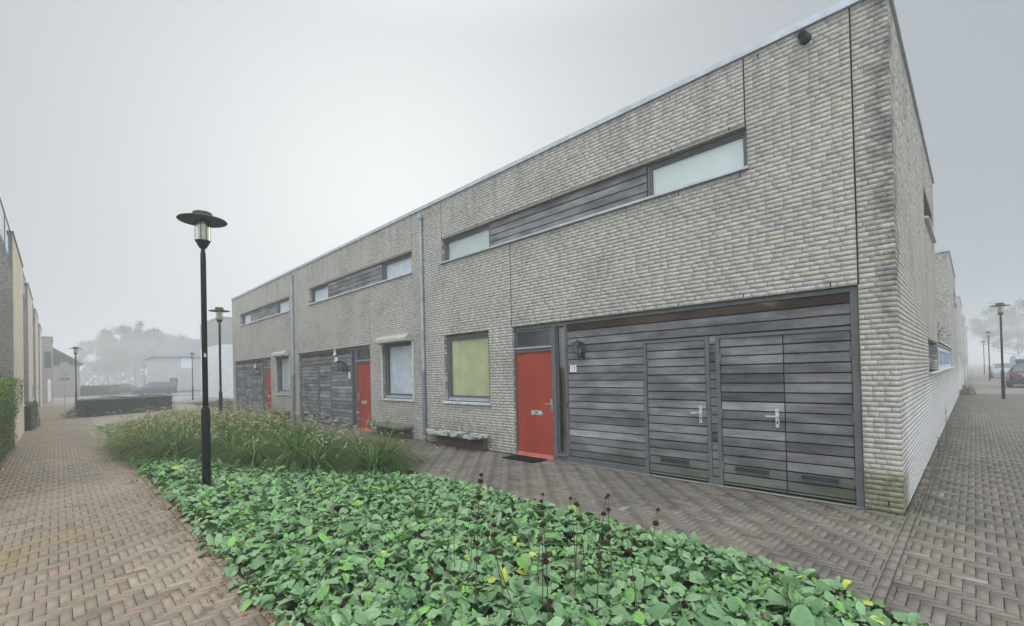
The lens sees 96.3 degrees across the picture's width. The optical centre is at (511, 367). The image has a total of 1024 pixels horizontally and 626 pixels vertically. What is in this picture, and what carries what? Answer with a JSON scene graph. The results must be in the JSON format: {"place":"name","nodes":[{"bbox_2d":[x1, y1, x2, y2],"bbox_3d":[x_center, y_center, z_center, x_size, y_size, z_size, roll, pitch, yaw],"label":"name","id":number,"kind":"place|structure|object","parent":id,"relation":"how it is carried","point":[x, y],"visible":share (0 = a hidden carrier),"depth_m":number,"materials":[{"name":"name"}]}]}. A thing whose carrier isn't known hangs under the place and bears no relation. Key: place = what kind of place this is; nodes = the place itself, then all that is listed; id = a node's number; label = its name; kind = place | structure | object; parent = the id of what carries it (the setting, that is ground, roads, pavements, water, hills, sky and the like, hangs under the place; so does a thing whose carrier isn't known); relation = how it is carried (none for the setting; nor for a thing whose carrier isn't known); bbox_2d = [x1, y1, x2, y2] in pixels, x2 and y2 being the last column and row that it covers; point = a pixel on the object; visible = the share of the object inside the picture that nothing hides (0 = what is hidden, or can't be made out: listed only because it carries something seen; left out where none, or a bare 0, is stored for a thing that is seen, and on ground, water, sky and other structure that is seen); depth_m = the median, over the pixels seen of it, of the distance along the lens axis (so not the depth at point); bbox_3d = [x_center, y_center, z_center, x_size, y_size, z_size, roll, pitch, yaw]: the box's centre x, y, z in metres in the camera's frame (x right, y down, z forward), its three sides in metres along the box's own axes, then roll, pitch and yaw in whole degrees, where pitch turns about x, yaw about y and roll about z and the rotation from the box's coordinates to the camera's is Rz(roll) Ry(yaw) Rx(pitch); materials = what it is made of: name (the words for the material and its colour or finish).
{"place":"outdoors","nodes":[
{"label":"outdoors","id":0,"kind":"place"},
{"bbox_2d":[53,348,83,397],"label":"gabled house","id":1,"kind":"structure","parent":0,"point":[59,357],"depth_m":56.19,"materials":[{"name":"grey brick"}]},
{"bbox_2d":[27,403,214,433],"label":"square paving","id":2,"kind":"structure","parent":0,"point":[95,419],"depth_m":22.58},
{"bbox_2d":[24,400,40,430],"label":"hedge","id":3,"kind":"object","parent":2,"relation":"on","point":[29,414],"visible":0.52,"depth_m":16.86,"materials":[{"name":"green plant"}]},
{"bbox_2d":[73,393,174,416],"bbox_3d":[-20.937,2.009,25.042,1.371,1.065,4.664,-2,-1,15],"label":"hedge","id":4,"kind":"object","parent":2,"relation":"on","point":[117,404],"visible":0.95,"depth_m":24.37,"materials":[{"name":"green plant"}]},
{"bbox_2d":[53,392,200,401],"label":"parking strip","id":5,"kind":"object","parent":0,"point":[66,399],"depth_m":52.97,"materials":[{"name":"concrete"}]},
{"bbox_2d":[132,381,176,395],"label":"parked car","id":6,"kind":"object","parent":5,"relation":"on","point":[169,387],"visible":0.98,"depth_m":56.36,"materials":[{"name":"grey paint"}]},
{"bbox_2d":[0,403,280,625],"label":"brick path","id":7,"kind":"structure","parent":0,"point":[52,586],"depth_m":4.70,"materials":[{"name":"brick"}]},
{"bbox_2d":[0,373,26,468],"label":"hedge","id":8,"kind":"object","parent":7,"relation":"on","point":[7,416],"visible":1,"depth_m":10.25,"materials":[{"name":"green plant"}]},
{"bbox_2d":[59,362,69,406],"bbox_3d":[-32.547,1.229,33.378,0.082,3.275,0.590,-2,-1,39],"label":"traffic sign","id":9,"kind":"object","parent":7,"relation":"on","point":[64,372],"visible":1,"depth_m":33.36,"materials":[{"name":"metal"}]},
{"bbox_2d":[69,347,81,409],"bbox_3d":[-26.522,0.700,27.906,0.604,3.919,0.604,-2,-1,38],"label":"street lamp","id":10,"kind":"object","parent":7,"relation":"on","point":[75,351],"visible":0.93,"depth_m":27.88,"materials":[{"name":"metal"}]},
{"bbox_2d":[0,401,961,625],"bbox_3d":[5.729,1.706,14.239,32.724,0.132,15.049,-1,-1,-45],"label":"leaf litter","id":11,"kind":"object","parent":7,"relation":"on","point":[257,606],"visible":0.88,"depth_m":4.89,"materials":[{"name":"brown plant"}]},
{"bbox_2d":[144,338,200,391],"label":"hip roofed house","id":12,"kind":"structure","parent":0,"point":[167,359],"depth_m":71.60,"materials":[{"name":"white paint"}]},
{"bbox_2d":[172,395,232,401],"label":"road","id":13,"kind":"structure","parent":0,"point":[187,398],"depth_m":41.94,"materials":[{"name":"grey asphalt"}]},
{"bbox_2d":[104,431,904,625],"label":"flower bed soil","id":14,"kind":"structure","parent":0,"point":[293,604],"depth_m":3.81,"materials":[{"name":"brown soil"}]},
{"bbox_2d":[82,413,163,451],"bbox_3d":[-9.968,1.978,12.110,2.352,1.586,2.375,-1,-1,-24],"label":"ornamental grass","id":15,"kind":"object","parent":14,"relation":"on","point":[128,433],"depth_m":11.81,"materials":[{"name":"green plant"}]},
{"bbox_2d":[80,407,168,439],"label":"ornamental grass","id":16,"kind":"object","parent":14,"relation":"on","point":[126,425],"depth_m":13.72,"materials":[{"name":"green plant"}]},
{"bbox_2d":[86,403,193,463],"bbox_3d":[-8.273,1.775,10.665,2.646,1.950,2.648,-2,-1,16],"label":"ornamental grass","id":17,"kind":"object","parent":14,"relation":"on","point":[137,447],"depth_m":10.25,"materials":[{"name":"green plant"}]},
{"bbox_2d":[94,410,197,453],"bbox_3d":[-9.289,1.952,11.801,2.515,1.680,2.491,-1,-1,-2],"label":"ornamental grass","id":18,"kind":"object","parent":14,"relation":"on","point":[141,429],"depth_m":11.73,"materials":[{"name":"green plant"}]},
{"bbox_2d":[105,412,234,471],"bbox_3d":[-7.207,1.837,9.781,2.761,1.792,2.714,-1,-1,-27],"label":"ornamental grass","id":19,"kind":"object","parent":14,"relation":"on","point":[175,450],"depth_m":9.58,"materials":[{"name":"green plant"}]},
{"bbox_2d":[113,404,236,458],"bbox_3d":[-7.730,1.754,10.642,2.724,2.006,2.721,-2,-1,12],"label":"ornamental grass","id":20,"kind":"object","parent":14,"relation":"on","point":[184,437],"depth_m":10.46,"materials":[{"name":"green plant"}]},
{"bbox_2d":[176,210,227,489],"bbox_3d":[-4.759,-0.256,7.104,0.664,4.307,0.664,-1,-1,-45],"label":"street lamp","id":21,"kind":"object","parent":14,"relation":"on","point":[203,220],"visible":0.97,"depth_m":7.07,"materials":[{"name":"metal"}]},
{"bbox_2d":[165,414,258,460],"bbox_3d":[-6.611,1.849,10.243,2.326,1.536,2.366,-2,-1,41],"label":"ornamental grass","id":22,"kind":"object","parent":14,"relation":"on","point":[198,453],"depth_m":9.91,"materials":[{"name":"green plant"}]},
{"bbox_2d":[208,307,229,414],"bbox_3d":[-10.508,-0.009,16.524,0.664,4.307,0.664,-2,-1,44],"label":"street lamp","id":23,"kind":"object","parent":14,"relation":"on","point":[219,310],"visible":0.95,"depth_m":16.50,"materials":[{"name":"metal"}]},
{"bbox_2d":[183,404,270,436],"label":"ornamental grass","id":24,"kind":"object","parent":14,"relation":"on","point":[223,426],"depth_m":12.47,"materials":[{"name":"green plant"}]},
{"bbox_2d":[166,405,291,464],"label":"ornamental grass","id":25,"kind":"object","parent":14,"relation":"on","point":[224,445],"depth_m":9.58,"materials":[{"name":"green plant"}]},
{"bbox_2d":[189,416,302,476],"bbox_3d":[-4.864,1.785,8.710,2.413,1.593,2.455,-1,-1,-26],"label":"ornamental grass","id":26,"kind":"object","parent":14,"relation":"on","point":[251,460],"depth_m":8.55,"materials":[{"name":"green plant"}]},
{"bbox_2d":[212,402,294,446],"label":"ornamental grass","id":27,"kind":"object","parent":14,"relation":"on","point":[266,430],"depth_m":11.11,"materials":[{"name":"green plant"}]},
{"bbox_2d":[214,412,315,462],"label":"ornamental grass","id":28,"kind":"object","parent":14,"relation":"on","point":[270,435],"depth_m":10.41,"materials":[{"name":"green plant"}]},
{"bbox_2d":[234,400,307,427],"bbox_3d":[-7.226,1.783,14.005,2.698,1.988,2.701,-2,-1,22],"label":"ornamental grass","id":29,"kind":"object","parent":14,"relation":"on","point":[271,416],"depth_m":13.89,"materials":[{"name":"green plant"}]},
{"bbox_2d":[234,402,321,442],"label":"ornamental grass","id":30,"kind":"object","parent":14,"relation":"on","point":[276,423],"depth_m":12.13,"materials":[{"name":"green plant"}]},
{"bbox_2d":[228,405,358,474],"bbox_3d":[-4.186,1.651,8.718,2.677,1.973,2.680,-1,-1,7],"label":"ornamental grass","id":31,"kind":"object","parent":14,"relation":"on","point":[301,447],"depth_m":8.69,"materials":[{"name":"green plant"}]},
{"bbox_2d":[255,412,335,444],"bbox_3d":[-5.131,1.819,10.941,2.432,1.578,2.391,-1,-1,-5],"label":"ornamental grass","id":32,"kind":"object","parent":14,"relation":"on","point":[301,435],"depth_m":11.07,"materials":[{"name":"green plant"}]},
{"bbox_2d":[266,407,338,438],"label":"ornamental grass","id":33,"kind":"object","parent":14,"relation":"on","point":[304,427],"depth_m":12.03,"materials":[{"name":"green plant"}]},
{"bbox_2d":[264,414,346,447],"bbox_3d":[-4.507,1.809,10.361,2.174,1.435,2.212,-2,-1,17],"label":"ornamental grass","id":34,"kind":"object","parent":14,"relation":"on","point":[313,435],"depth_m":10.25,"materials":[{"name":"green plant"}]},
{"bbox_2d":[259,428,367,474],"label":"ornamental grass","id":35,"kind":"object","parent":14,"relation":"on","point":[309,466],"depth_m":8.20,"materials":[{"name":"green plant"}]},
{"bbox_2d":[264,412,375,459],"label":"ornamental grass","id":36,"kind":"object","parent":14,"relation":"on","point":[330,438],"depth_m":9.74,"materials":[{"name":"green plant"}]},
{"bbox_2d":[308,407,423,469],"bbox_3d":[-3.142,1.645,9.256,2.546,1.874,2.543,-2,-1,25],"label":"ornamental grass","id":37,"kind":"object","parent":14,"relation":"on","point":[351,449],"depth_m":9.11,"materials":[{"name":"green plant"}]},
{"bbox_2d":[315,409,442,479],"bbox_3d":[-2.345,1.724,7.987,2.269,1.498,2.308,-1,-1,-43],"label":"ornamental grass","id":38,"kind":"object","parent":14,"relation":"on","point":[379,467],"depth_m":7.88,"materials":[{"name":"green plant"}]},
{"bbox_2d":[473,473,482,609],"bbox_3d":[-0.230,1.237,3.181,0.097,1.012,0.059,-2,-1,21],"label":"dried seed stalk","id":39,"kind":"object","parent":14,"relation":"on","point":[478,517],"visible":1,"depth_m":3.17,"materials":[{"name":"brown plant"}]},
{"bbox_2d":[483,531,516,625],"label":"dried seed stalk","id":40,"kind":"object","parent":14,"relation":"on","point":[487,533],"visible":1,"depth_m":2.89,"materials":[{"name":"brown plant"}]},
{"bbox_2d":[127,454,928,625],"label":"plants","id":41,"kind":"object","parent":14,"relation":"on","point":[731,568],"visible":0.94,"depth_m":3.85,"materials":[{"name":"green plant"}]},
{"bbox_2d":[538,499,544,611],"bbox_3d":[0.210,1.319,3.145,0.049,0.826,0.054,-1,-1,-22],"label":"dried seed stalk","id":42,"kind":"object","parent":14,"relation":"on","point":[541,513],"visible":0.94,"depth_m":3.14,"materials":[{"name":"brown plant"}]},
{"bbox_2d":[540,493,549,611],"bbox_3d":[0.222,1.285,3.050,0.059,0.891,0.074,-1,-1,-45],"label":"dried seed stalk","id":43,"kind":"object","parent":14,"relation":"on","point":[545,561],"visible":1,"depth_m":3.05,"materials":[{"name":"brown plant"}]},
{"bbox_2d":[569,497,575,599],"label":"dried seed stalk","id":44,"kind":"object","parent":14,"relation":"on","point":[571,510],"visible":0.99,"depth_m":3.30,"materials":[{"name":"brown plant"}]},
{"bbox_2d":[596,496,607,612],"bbox_3d":[0.605,1.297,3.099,0.110,0.851,0.054,-1,-1,2],"label":"dried seed stalk","id":45,"kind":"object","parent":14,"relation":"on","point":[599,555],"visible":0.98,"depth_m":3.09,"materials":[{"name":"brown plant"}]},
{"bbox_2d":[606,493,612,605],"bbox_3d":[0.707,1.315,3.313,0.060,0.814,0.051,-1,-1,-45],"label":"dried seed stalk","id":46,"kind":"object","parent":14,"relation":"on","point":[608,536],"visible":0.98,"depth_m":3.30,"materials":[{"name":"brown plant"}]},
{"bbox_2d":[623,529,637,610],"bbox_3d":[0.789,1.392,3.022,0.106,0.651,0.052,-1,-1,3],"label":"dried seed stalk","id":47,"kind":"object","parent":14,"relation":"on","point":[629,551],"visible":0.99,"depth_m":3.02,"materials":[{"name":"brown plant"}]},
{"bbox_2d":[641,507,659,603],"bbox_3d":[0.964,1.343,3.193,0.153,0.744,0.060,-2,-1,26],"label":"dried seed stalk","id":48,"kind":"object","parent":14,"relation":"on","point":[655,523],"visible":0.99,"depth_m":3.19,"materials":[{"name":"brown plant"}]},
{"bbox_2d":[0,0,1023,384],"label":"sky","id":49,"kind":"structure","parent":0,"point":[308,128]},
{"bbox_2d":[0,393,1023,625],"bbox_3d":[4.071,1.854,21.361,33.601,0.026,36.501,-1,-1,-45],"label":"brick pavement","id":50,"kind":"structure","parent":0,"point":[754,525],"depth_m":5.20,"materials":[{"name":"grey brick"}]},
{"bbox_2d":[0,195,24,446],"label":"cream house","id":51,"kind":"structure","parent":50,"relation":"on","point":[11,318],"depth_m":12.54,"materials":[{"name":"brick"}]},
{"bbox_2d":[38,322,42,407],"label":"cream house","id":52,"kind":"structure","parent":50,"relation":"on","point":[40,362],"depth_m":32.20,"materials":[{"name":"brick"}]},
{"bbox_2d":[231,269,295,420],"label":"terraced house","id":53,"kind":"structure","parent":50,"relation":"on","point":[263,332],"depth_m":20.88,"materials":[{"name":"brick"}]},
{"bbox_2d":[237,371,241,409],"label":"garage door","id":54,"kind":"structure","parent":53,"relation":"in","point":[238,372],"depth_m":24.11,"materials":[{"name":"grey wood"}]},
{"bbox_2d":[241,371,245,411],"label":"garage door","id":55,"kind":"structure","parent":53,"relation":"in","point":[242,375],"depth_m":23.59,"materials":[{"name":"grey wood"}]},
{"bbox_2d":[247,371,252,412],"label":"garage door","id":56,"kind":"structure","parent":53,"relation":"in","point":[249,373],"depth_m":22.82,"materials":[{"name":"grey wood"}]},
{"bbox_2d":[266,370,271,413],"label":"door","id":57,"kind":"structure","parent":53,"relation":"in","point":[268,372],"depth_m":20.80,"materials":[{"name":"red paint"}]},
{"bbox_2d":[277,298,288,312],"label":"upper window","id":58,"kind":"structure","parent":53,"relation":"in","point":[282,307],"depth_m":19.56,"materials":[{"name":"white glass"}]},
{"bbox_2d":[278,356,289,392],"bbox_3d":[-9.465,0.300,19.294,0.126,1.560,1.620,-1,-1,-45],"label":"window","id":59,"kind":"structure","parent":53,"relation":"in","point":[285,359],"depth_m":19.61,"materials":[{"name":"grey paint"}]},
{"bbox_2d":[293,205,429,440],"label":"terraced house","id":60,"kind":"structure","parent":50,"relation":"on","point":[360,304],"depth_m":14.04,"materials":[{"name":"brick"}]},
{"bbox_2d":[301,367,309,420],"bbox_3d":[-7.961,1.030,17.696,0.062,2.092,0.730,-1,-1,-45],"label":"garage door","id":61,"kind":"structure","parent":60,"relation":"in","point":[305,377],"depth_m":17.68,"materials":[{"name":"grey wood"}]},
{"bbox_2d":[309,366,317,422],"bbox_3d":[-7.423,1.010,17.129,0.095,2.092,0.809,-1,-1,-45],"label":"garage door","id":62,"kind":"structure","parent":60,"relation":"in","point":[312,387],"depth_m":17.14,"materials":[{"name":"grey wood"}]},
{"bbox_2d":[312,284,327,302],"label":"upper window","id":63,"kind":"structure","parent":60,"relation":"in","point":[321,293],"depth_m":16.84,"materials":[{"name":"white glass"}]},
{"bbox_2d":[320,365,330,424],"bbox_3d":[-6.657,0.983,16.357,0.095,2.092,0.939,-1,-1,-45],"label":"garage door","id":64,"kind":"structure","parent":60,"relation":"in","point":[324,377],"depth_m":16.36,"materials":[{"name":"grey wood"}]},
{"bbox_2d":[357,348,369,360],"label":"transom window","id":65,"kind":"structure","parent":60,"relation":"in","point":[362,354],"depth_m":14.34,"materials":[{"name":"grey glass"}]},
{"bbox_2d":[358,363,371,428],"bbox_3d":[-4.561,0.888,14.262,0.098,2.023,0.977,-1,-1,-45],"label":"door","id":66,"kind":"structure","parent":60,"relation":"in","point":[364,379],"depth_m":14.30,"materials":[{"name":"red paint"}]},
{"bbox_2d":[383,253,411,279],"bbox_3d":[-3.147,-2.786,12.906,0.126,0.560,1.678,-1,-1,-45],"label":"upper window","id":67,"kind":"structure","parent":60,"relation":"in","point":[401,265],"depth_m":13.02,"materials":[{"name":"white glass"}]},
{"bbox_2d":[385,340,412,396],"bbox_3d":[-3.081,0.073,12.855,0.126,1.560,1.620,-1,-1,-45],"label":"window","id":68,"kind":"structure","parent":60,"relation":"in","point":[400,353],"depth_m":13.01,"materials":[{"name":"grey paint"}]},
{"bbox_2d":[368,421,412,438],"bbox_3d":[-3.537,1.756,12.819,0.408,0.355,2.215,-1,-1,-45],"label":"stone bench","id":69,"kind":"object","parent":50,"relation":"on","point":[408,428],"visible":0.94,"depth_m":12.55,"materials":[{"name":"stone"}]},
{"bbox_2d":[426,428,488,450],"bbox_3d":[-1.436,1.681,10.700,0.408,0.355,2.245,-1,-1,-45],"label":"stone bench","id":70,"kind":"object","parent":50,"relation":"on","point":[475,441],"visible":1,"depth_m":10.46,"materials":[{"name":"stone"}]},
{"bbox_2d":[502,454,546,462],"bbox_3d":[0.242,1.787,8.989,0.400,0.016,0.840,-1,-1,-45],"label":"doormat","id":71,"kind":"object","parent":50,"relation":"on","point":[525,458],"visible":1,"depth_m":8.94,"materials":[{"name":"black rubber"}]},
{"bbox_2d":[424,0,941,514],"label":"terraced house","id":72,"kind":"structure","parent":50,"relation":"on","point":[724,270],"depth_m":6.71,"materials":[{"name":"brick"}]},
{"bbox_2d":[445,225,489,260],"bbox_3d":[-1.036,-2.862,10.745,0.080,0.560,1.678,-1,-1,-45],"label":"upper window","id":73,"kind":"structure","parent":72,"relation":"in","point":[478,239],"depth_m":10.78,"materials":[{"name":"white glass"}]},
{"bbox_2d":[447,331,489,399],"bbox_3d":[-0.986,-0.003,10.709,0.080,1.560,1.620,-1,-1,-45],"label":"window","id":74,"kind":"structure","parent":72,"relation":"in","point":[467,354],"depth_m":10.77,"materials":[{"name":"grey paint"}]},
{"bbox_2d":[515,327,550,349],"bbox_3d":[0.438,-0.574,9.238,0.060,0.380,0.971,-1,-1,-45],"label":"transom window","id":75,"kind":"structure","parent":72,"relation":"in","point":[542,336],"depth_m":9.22,"materials":[{"name":"grey glass"}]},
{"bbox_2d":[516,351,553,455],"bbox_3d":[0.452,0.709,9.206,0.098,2.023,0.977,-1,-1,-45],"label":"door","id":76,"kind":"structure","parent":72,"relation":"in","point":[534,369],"depth_m":9.20,"materials":[{"name":"red paint"}]},
{"bbox_2d":[569,339,585,358],"bbox_3d":[1.195,-0.323,8.256,0.252,0.360,0.224,-1,-1,-45],"label":"wall lantern","id":77,"kind":"object","parent":72,"relation":"attached to","point":[578,343],"depth_m":8.23,"materials":[{"name":"black metal"}]},
{"bbox_2d":[646,340,708,480],"bbox_3d":[2.530,0.656,7.091,0.095,2.092,0.939,-1,-1,-45],"label":"garage door","id":78,"kind":"structure","parent":72,"relation":"in","point":[670,375],"depth_m":7.08,"materials":[{"name":"grey wood"}]},
{"bbox_2d":[647,130,746,195],"bbox_3d":[2.760,-2.997,6.916,0.080,0.560,1.528,-1,-1,-45],"label":"upper window","id":79,"kind":"structure","parent":72,"relation":"in","point":[729,153],"depth_m":6.89,"materials":[{"name":"white glass"}]},
{"bbox_2d":[719,335,786,492],"bbox_3d":[3.295,0.628,6.319,0.095,2.092,0.809,-1,-1,-45],"label":"garage door","id":80,"kind":"structure","parent":72,"relation":"in","point":[743,373],"depth_m":6.30,"materials":[{"name":"grey wood"}]},
{"bbox_2d":[783,330,855,502],"bbox_3d":[3.857,0.609,5.776,0.062,2.092,0.730,-1,-1,-45],"label":"garage door","id":81,"kind":"structure","parent":72,"relation":"in","point":[814,370],"depth_m":5.76,"materials":[{"name":"grey wood"}]},
{"bbox_2d":[924,213,936,242],"bbox_3d":[8.590,-3.097,9.536,2.590,0.600,0.220,-1,-1,-45],"label":"flank window","id":82,"kind":"structure","parent":72,"relation":"in","point":[927,220],"depth_m":9.31,"materials":[{"name":"grey paint"}]},
{"bbox_2d":[938,340,953,433],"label":"garden wall","id":83,"kind":"structure","parent":50,"relation":"on","point":[946,367],"depth_m":13.23,"materials":[{"name":"brick"}]},
{"bbox_2d":[935,249,958,404],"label":"lane house","id":84,"kind":"structure","parent":50,"relation":"on","point":[945,290],"depth_m":17.75,"materials":[{"name":"brick"}]},
{"bbox_2d":[990,303,1009,398],"bbox_3d":[21.985,-0.742,20.593,0.664,4.307,0.664,-1,-1,8],"label":"street lamp","id":85,"kind":"object","parent":50,"relation":"on","point":[999,311],"visible":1,"depth_m":20.56,"materials":[{"name":"metal"}]},
{"bbox_2d":[42,364,992,403],"bbox_3d":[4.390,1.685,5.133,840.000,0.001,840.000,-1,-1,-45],"label":"ground","id":86,"kind":"structure","parent":0,"point":[970,366],"depth_m":65.34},
{"bbox_2d":[23,272,33,417],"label":"cream house","id":87,"kind":"structure","parent":86,"relation":"on","point":[28,340],"depth_m":19.09,"materials":[{"name":"paint"}]},
{"bbox_2d":[32,302,39,413],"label":"cream house","id":88,"kind":"structure","parent":86,"relation":"on","point":[35,361],"depth_m":25.64,"materials":[{"name":"brick"}]},
{"bbox_2d":[41,336,52,402],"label":"brown house","id":89,"kind":"structure","parent":86,"relation":"on","point":[47,369],"depth_m":41.18,"materials":[{"name":"brick"}]},
{"bbox_2d":[80,384,119,395],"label":"hedge","id":90,"kind":"object","parent":86,"relation":"on","point":[87,390],"visible":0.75,"depth_m":62.01,"materials":[{"name":"green plant"}]},
{"bbox_2d":[73,336,140,385],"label":"tree","id":91,"kind":"object","parent":86,"relation":"on","point":[100,365],"visible":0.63,"depth_m":127.80,"materials":[{"name":"grey plant"}]},
{"bbox_2d":[80,366,146,386],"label":"distant wood","id":92,"kind":"object","parent":86,"relation":"on","point":[141,376],"visible":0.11,"depth_m":154.14,"materials":[{"name":"grey plant"}]},
{"bbox_2d":[108,384,139,393],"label":"parked car","id":93,"kind":"object","parent":86,"relation":"on","point":[124,388],"visible":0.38,"depth_m":63.96,"materials":[{"name":"grey paint"}]},
{"bbox_2d":[93,321,173,385],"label":"tree","id":94,"kind":"object","parent":86,"relation":"on","point":[125,335],"visible":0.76,"depth_m":127.96,"materials":[{"name":"grey plant"}]},
{"bbox_2d":[129,328,175,371],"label":"tree","id":95,"kind":"object","parent":86,"relation":"on","point":[139,347],"visible":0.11,"depth_m":137.33,"materials":[{"name":"grey plant"}]},
{"bbox_2d":[199,316,232,397],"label":"pale block","id":96,"kind":"structure","parent":86,"relation":"on","point":[226,356],"depth_m":41.81,"materials":[{"name":"grey brick"}]},
{"bbox_2d":[957,351,961,392],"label":"garden wall","id":97,"kind":"structure","parent":86,"relation":"on","point":[960,370],"depth_m":26.01,"materials":[{"name":"brick"}]},
{"bbox_2d":[956,295,963,387],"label":"lane house","id":98,"kind":"structure","parent":0,"point":[959,326],"depth_m":30.01,"materials":[{"name":"brick"}]},
{"bbox_2d":[962,315,966,379],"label":"lane house","id":99,"kind":"structure","parent":0,"point":[964,349],"depth_m":42.27,"materials":[{"name":"brick"}]},
{"bbox_2d":[960,367,1023,393],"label":"side lane","id":100,"kind":"structure","parent":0,"point":[977,379],"depth_m":34.41,"materials":[{"name":"grey"}]},
{"bbox_2d":[965,298,1023,354],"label":"tree","id":101,"kind":"object","parent":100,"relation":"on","point":[981,327],"visible":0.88,"depth_m":120.71,"materials":[{"name":"grey plant"}]},
{"bbox_2d":[991,363,1008,377],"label":"parked car","id":102,"kind":"object","parent":100,"relation":"on","point":[995,369],"visible":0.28,"depth_m":45.20,"materials":[{"name":"paint"}]},
{"bbox_2d":[1006,364,1023,386],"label":"parked car","id":103,"kind":"object","parent":100,"relation":"on","point":[1015,374],"visible":1,"depth_m":28.59,"materials":[{"name":"paint"}]},
{"bbox_2d":[1009,354,1023,368],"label":"parked car","id":104,"kind":"object","parent":100,"relation":"on","point":[1016,359],"visible":0.16,"depth_m":34.91,"materials":[{"name":"silver metal"}]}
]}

